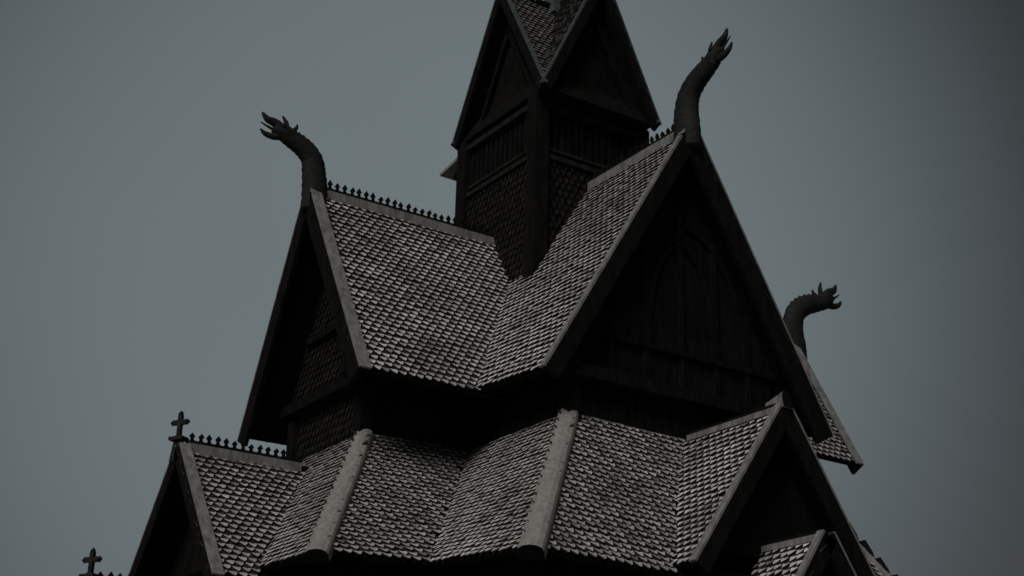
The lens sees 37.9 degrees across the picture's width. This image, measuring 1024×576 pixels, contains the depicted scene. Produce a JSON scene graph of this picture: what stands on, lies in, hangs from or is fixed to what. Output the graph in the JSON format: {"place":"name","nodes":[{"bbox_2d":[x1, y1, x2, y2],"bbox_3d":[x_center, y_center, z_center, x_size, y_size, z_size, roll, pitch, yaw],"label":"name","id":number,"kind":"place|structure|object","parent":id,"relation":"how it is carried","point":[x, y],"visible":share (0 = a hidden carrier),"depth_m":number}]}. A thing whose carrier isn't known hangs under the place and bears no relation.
{"place":"outdoors","nodes":[
{"label":"outdoors","id":0,"kind":"place"},
{"bbox_2d":[0,0,1023,575],"label":"sky","id":1,"kind":"structure","parent":0,"point":[873,150]},
{"label":"ground","id":2,"kind":"structure","parent":0,"visible":0},
{"bbox_2d":[170,170,816,575],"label":"timber wall","id":3,"kind":"structure","parent":2,"relation":"on","point":[670,344],"depth_m":26.13},
{"bbox_2d":[98,124,827,575],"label":"carved ridge crest","id":4,"kind":"object","parent":3,"relation":"on","point":[202,448],"visible":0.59,"depth_m":28.11},
{"bbox_2d":[260,112,327,210],"bbox_3d":[-4.080,-2.356,27.974,1.515,1.773,0.390,15,-25,-31],"label":"dragon head finial","id":5,"kind":"object","parent":4,"relation":"on","point":[304,149],"visible":0.97,"depth_m":27.97},
{"bbox_2d":[673,28,732,148],"bbox_3d":[3.539,-3.633,27.494,0.449,2.016,1.632,15,-25,-31],"label":"dragon head finial","id":6,"kind":"object","parent":4,"relation":"on","point":[693,85],"visible":0.99,"depth_m":27.50},
{"bbox_2d":[783,282,841,358],"bbox_3d":[6.986,0.800,34.549,1.936,2.283,0.449,15,-25,-31],"label":"dragon head finial","id":7,"kind":"object","parent":4,"relation":"on","point":[799,310],"visible":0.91,"depth_m":34.30},
{"bbox_2d":[250,130,854,465],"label":"roof","id":8,"kind":"structure","parent":3,"relation":"attached to","point":[462,317],"depth_m":27.50},
{"bbox_2d":[128,129,875,575],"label":"barge board","id":9,"kind":"object","parent":8,"relation":"attached to","point":[778,423],"visible":0.95,"depth_m":25.39},
{"bbox_2d":[455,91,648,283],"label":"tower body","id":10,"kind":"structure","parent":8,"relation":"on","point":[528,170],"depth_m":29.95},
{"bbox_2d":[440,0,661,180],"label":"tower spire","id":11,"kind":"structure","parent":10,"relation":"on","point":[579,55],"depth_m":31.06},
{"bbox_2d":[259,409,897,575],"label":"aisle roof","id":12,"kind":"structure","parent":3,"relation":"attached to","point":[408,505],"depth_m":23.56},
{"bbox_2d":[139,416,850,575],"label":"dormer roof","id":13,"kind":"structure","parent":12,"relation":"on","point":[248,504],"depth_m":24.11},
{"bbox_2d":[168,411,189,461],"bbox_3d":[-5.654,2.512,25.296,0.420,0.910,0.200,-8,-24,24],"label":"cross finial","id":14,"kind":"object","parent":13,"relation":"on","point":[178,437],"visible":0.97,"depth_m":25.28},
{"bbox_2d":[765,391,792,415],"bbox_3d":[4.267,1.857,23.894,0.213,0.349,0.462,15,-25,-31],"label":"ridge cap","id":15,"kind":"object","parent":13,"relation":"on","point":[783,398],"visible":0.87,"depth_m":23.76},
{"bbox_2d":[303,408,890,575],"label":"hip board","id":16,"kind":"object","parent":12,"relation":"on","point":[534,541],"visible":0.81,"depth_m":22.63},
{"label":"gallery roof","id":17,"kind":"object","parent":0,"visible":0},
{"bbox_2d":[79,547,101,575],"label":"cross finial","id":18,"kind":"object","parent":17,"relation":"on","point":[91,559],"visible":1,"depth_m":23.57}
]}

